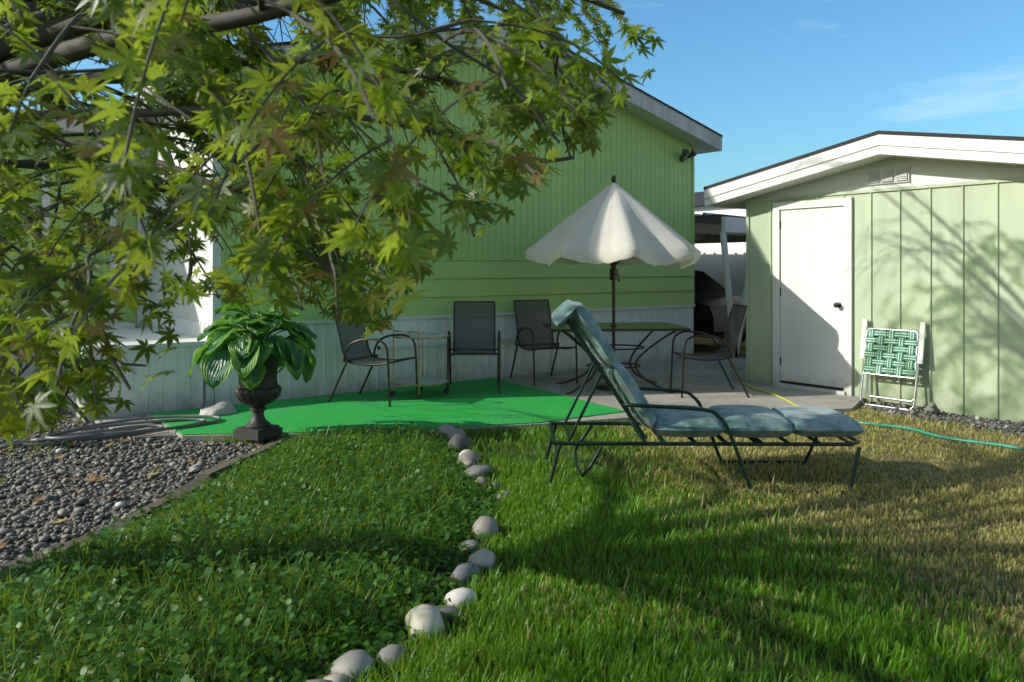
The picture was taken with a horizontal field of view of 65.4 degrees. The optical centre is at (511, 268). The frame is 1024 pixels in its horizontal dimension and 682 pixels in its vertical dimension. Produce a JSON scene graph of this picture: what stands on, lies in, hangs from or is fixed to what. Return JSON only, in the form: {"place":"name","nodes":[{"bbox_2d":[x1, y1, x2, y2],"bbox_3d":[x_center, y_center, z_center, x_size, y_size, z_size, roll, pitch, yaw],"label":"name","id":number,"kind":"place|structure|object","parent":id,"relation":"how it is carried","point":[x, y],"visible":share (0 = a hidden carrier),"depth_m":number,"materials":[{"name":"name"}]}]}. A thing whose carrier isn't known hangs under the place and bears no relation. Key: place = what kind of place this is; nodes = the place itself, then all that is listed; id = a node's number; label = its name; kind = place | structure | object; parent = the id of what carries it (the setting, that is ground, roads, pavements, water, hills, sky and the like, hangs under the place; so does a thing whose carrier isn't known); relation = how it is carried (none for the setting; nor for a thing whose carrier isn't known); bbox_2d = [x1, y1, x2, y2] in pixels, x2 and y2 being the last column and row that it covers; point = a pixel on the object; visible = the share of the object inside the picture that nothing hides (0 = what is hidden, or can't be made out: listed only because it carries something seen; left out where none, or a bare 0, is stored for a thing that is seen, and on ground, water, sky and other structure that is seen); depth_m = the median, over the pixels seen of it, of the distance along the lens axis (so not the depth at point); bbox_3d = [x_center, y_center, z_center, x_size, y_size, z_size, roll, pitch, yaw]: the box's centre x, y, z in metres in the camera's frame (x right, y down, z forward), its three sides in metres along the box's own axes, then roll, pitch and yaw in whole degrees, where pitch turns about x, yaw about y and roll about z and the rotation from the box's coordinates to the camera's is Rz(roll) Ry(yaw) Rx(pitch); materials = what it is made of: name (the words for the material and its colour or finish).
{"place":"outdoors","nodes":[
{"label":"outdoors","id":0,"kind":"place"},
{"bbox_2d":[0,421,507,681],"bbox_3d":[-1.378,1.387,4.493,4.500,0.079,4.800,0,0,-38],"label":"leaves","id":1,"kind":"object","parent":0,"point":[308,650],"depth_m":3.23,"materials":[{"name":"green plant"}]},
{"bbox_2d":[0,437,288,575],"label":"timber edging","id":2,"kind":"object","parent":1,"relation":"on","point":[191,485],"visible":0.39,"depth_m":4.73,"materials":[{"name":"brown wood"}]},
{"bbox_2d":[264,424,510,681],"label":"border stones","id":3,"kind":"object","parent":1,"relation":"on","point":[355,662],"visible":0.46,"depth_m":3.31,"materials":[{"name":"white stone"}]},
{"bbox_2d":[0,0,664,449],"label":"maple tree","id":4,"kind":"object","parent":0,"point":[256,254],"depth_m":1.93,"materials":[{"name":"green plant"}]},
{"bbox_2d":[6,0,1023,191],"label":"sky","id":5,"kind":"structure","parent":0,"point":[780,80],"materials":[{"name":"blue"}]},
{"bbox_2d":[180,318,1023,681],"bbox_3d":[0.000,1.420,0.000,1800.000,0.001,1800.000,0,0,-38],"label":"ground","id":6,"kind":"structure","parent":0,"point":[704,344],"depth_m":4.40,"materials":[{"name":"green plant"}]},
{"bbox_2d":[0,391,266,560],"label":"gravel bed","id":7,"kind":"object","parent":6,"relation":"on","point":[68,520],"depth_m":5.37,"materials":[{"name":"grey gravel"}]},
{"bbox_2d":[0,379,220,447],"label":"garden hose","id":8,"kind":"object","parent":7,"relation":"on","point":[58,438],"visible":0.89,"depth_m":6.65,"materials":[{"name":"grey rubber"}]},
{"bbox_2d":[62,407,176,441],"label":"paver path","id":9,"kind":"structure","parent":7,"relation":"on","point":[160,435],"depth_m":6.72,"materials":[{"name":"concrete"}]},
{"bbox_2d":[0,415,260,547],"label":"fallen leaves","id":10,"kind":"object","parent":7,"relation":"on","point":[36,499],"visible":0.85,"depth_m":5.34,"materials":[{"name":"brown plant"}]},
{"bbox_2d":[0,428,275,484],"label":"gravel weeds","id":11,"kind":"object","parent":7,"relation":"on","point":[36,446],"visible":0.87,"depth_m":6.08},
{"bbox_2d":[0,24,722,422],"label":"mobile home","id":12,"kind":"object","parent":6,"relation":"on","point":[646,138],"visible":0.29,"depth_m":9.94,"materials":[{"name":"green paint"}]},
{"bbox_2d":[680,149,696,161],"bbox_3d":[2.666,-1.718,12.141,0.299,0.186,0.196,0,0,-38],"label":"security floodlight","id":13,"kind":"object","parent":12,"relation":"attached to","point":[685,152],"visible":1,"depth_m":12.12,"materials":[{"name":"brown metal"}]},
{"bbox_2d":[146,357,863,441],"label":"patio slab","id":14,"kind":"structure","parent":6,"relation":"on","point":[707,387],"depth_m":8.86,"materials":[{"name":"concrete"}]},
{"bbox_2d":[150,378,624,434],"bbox_3d":[-1.015,1.365,7.644,4.020,0.009,2.630,0,0,-38],"label":"turf carpet","id":15,"kind":"object","parent":14,"relation":"on","point":[480,402],"visible":0.79,"depth_m":7.68,"materials":[{"name":"green carpet"}]},
{"bbox_2d":[199,401,236,415],"bbox_3d":[-2.752,1.332,7.468,0.254,0.157,0.407,0,0,35],"label":"white rock","id":16,"kind":"object","parent":15,"relation":"on","point":[222,408],"visible":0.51,"depth_m":7.40,"materials":[{"name":"white stone"}]},
{"bbox_2d":[233,353,282,440],"bbox_3d":[-2.057,1.012,6.456,0.458,0.696,0.458,0,0,27],"label":"garden urn","id":17,"kind":"object","parent":15,"relation":"on","point":[267,390],"visible":0.6,"depth_m":6.36,"materials":[{"name":"metal"}]},
{"bbox_2d":[187,301,316,390],"bbox_3d":[-2.083,0.604,6.444,0.937,0.721,0.926,0,0,11],"label":"hosta plant","id":18,"kind":"object","parent":17,"relation":"on","point":[220,354],"visible":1,"depth_m":6.23,"materials":[{"name":"green plant"}]},
{"bbox_2d":[328,310,417,406],"bbox_3d":[-1.424,0.875,8.228,0.738,0.981,0.588,0,0,22],"label":"sling chair","id":19,"kind":"object","parent":15,"relation":"on","point":[355,349],"visible":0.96,"depth_m":8.21,"materials":[{"name":"brown metal"}]},
{"bbox_2d":[390,330,448,398],"bbox_3d":[-0.987,1.006,8.576,0.614,0.706,0.633,0,0,32],"label":"bar cart","id":20,"kind":"object","parent":15,"relation":"on","point":[426,381],"visible":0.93,"depth_m":8.46,"materials":[{"name":"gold metal"}]},
{"bbox_2d":[447,301,500,393],"bbox_3d":[-0.429,0.875,9.016,0.588,0.981,0.738,0,0,-2],"label":"sling chair","id":21,"kind":"object","parent":15,"relation":"on","point":[474,327],"visible":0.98,"depth_m":9.25,"materials":[{"name":"brown metal"}]},
{"bbox_2d":[510,299,577,385],"bbox_3d":[0.379,0.885,9.724,0.588,0.981,0.738,0,0,-23],"label":"sling chair","id":22,"kind":"object","parent":14,"relation":"on","point":[533,332],"visible":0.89,"depth_m":9.93,"materials":[{"name":"brown metal"}]},
{"bbox_2d":[525,175,700,390],"bbox_3d":[1.159,0.152,9.098,1.892,2.435,1.892,0,0,-27],"label":"patio umbrella","id":23,"kind":"object","parent":14,"relation":"on","point":[613,224],"visible":0.93,"depth_m":8.57,"materials":[{"name":"white fabric"}]},
{"bbox_2d":[542,322,690,394],"bbox_3d":[1.160,1.013,9.098,1.546,0.739,1.026,0,0,-4],"label":"patio table","id":24,"kind":"object","parent":14,"relation":"on","point":[651,327],"visible":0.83,"depth_m":8.94,"materials":[{"name":"brown metal"}]},
{"bbox_2d":[670,303,749,397],"bbox_3d":[2.149,0.885,8.720,0.738,0.981,0.588,0,0,-1],"label":"sling chair","id":25,"kind":"object","parent":14,"relation":"on","point":[726,350],"visible":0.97,"depth_m":8.63,"materials":[{"name":"brown metal"}]},
{"bbox_2d":[731,372,798,405],"bbox_3d":[2.901,1.371,9.625,0.332,0.064,3.916,0,0,5],"label":"yellow garden hose","id":26,"kind":"object","parent":14,"relation":"on","point":[792,403],"visible":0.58,"depth_m":8.69,"materials":[{"name":"yellow rubber"}]},
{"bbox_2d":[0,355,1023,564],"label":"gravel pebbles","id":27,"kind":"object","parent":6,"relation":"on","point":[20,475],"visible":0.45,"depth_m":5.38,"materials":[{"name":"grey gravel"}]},
{"bbox_2d":[175,404,1016,442],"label":"edge grass tufts","id":28,"kind":"object","parent":6,"relation":"on","point":[589,419],"visible":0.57,"depth_m":6.81,"materials":[{"name":"green plant"}]},
{"bbox_2d":[544,300,865,493],"bbox_3d":[1.246,0.821,5.413,2.050,1.207,0.816,0,0,1],"label":"chaise lounger","id":29,"kind":"object","parent":6,"relation":"on","point":[753,423],"visible":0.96,"depth_m":5.12,"materials":[{"name":"blue fabric"}]},
{"bbox_2d":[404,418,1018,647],"bbox_3d":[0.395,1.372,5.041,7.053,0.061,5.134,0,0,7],"label":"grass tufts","id":30,"kind":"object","parent":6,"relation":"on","point":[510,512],"visible":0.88,"depth_m":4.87,"materials":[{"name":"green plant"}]},
{"bbox_2d":[694,270,745,342],"bbox_3d":[2.521,0.700,15.321,1.817,1.440,4.600,0,0,-40],"label":"parked car","id":31,"kind":"object","parent":6,"relation":"on","point":[710,314],"visible":0.07,"depth_m":13.29,"materials":[{"name":"black paint"}]},
{"bbox_2d":[695,191,745,296],"bbox_3d":[3.966,-0.380,24.513,6.200,3.600,26.600,0,0,-38],"label":"neighbour home","id":32,"kind":"object","parent":6,"relation":"on","point":[709,262],"visible":0.07,"depth_m":18.59,"materials":[{"name":"white paint"}]},
{"bbox_2d":[695,212,745,357],"bbox_3d":[0.007,0.149,20.043,4.329,2.569,16.250,0,0,-38],"label":"carport","id":33,"kind":"object","parent":6,"relation":"on","point":[723,229],"visible":0.09,"depth_m":12.64,"materials":[{"name":"white paint"}]},
{"bbox_2d":[704,130,1023,422],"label":"shed","id":34,"kind":"structure","parent":6,"relation":"on","point":[896,230],"depth_m":8.19,"materials":[{"name":"green paint"}]},
{"bbox_2d":[738,354,1023,436],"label":"gravel strip","id":35,"kind":"object","parent":6,"relation":"on","point":[963,417],"depth_m":7.46,"materials":[{"name":"brown gravel"}]},
{"bbox_2d":[859,319,926,410],"bbox_3d":[3.875,0.983,8.147,0.098,0.894,0.652,11,-7,-37],"label":"folding lawn chair","id":36,"kind":"object","parent":35,"relation":"on","point":[867,346],"visible":1,"depth_m":8.11,"materials":[{"name":"green fabric"}]},
{"bbox_2d":[926,402,939,412],"bbox_3d":[4.060,1.341,7.692,0.129,0.117,0.140,0,0,32],"label":"frog ornament","id":37,"kind":"object","parent":35,"relation":"on","point":[932,407],"visible":1,"depth_m":7.66,"materials":[{"name":"grey stone"}]},
{"bbox_2d":[858,421,1023,450],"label":"garden hose","id":38,"kind":"object","parent":6,"relation":"on","point":[953,439],"visible":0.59,"depth_m":6.52,"materials":[{"name":"teal rubber"}]}
]}

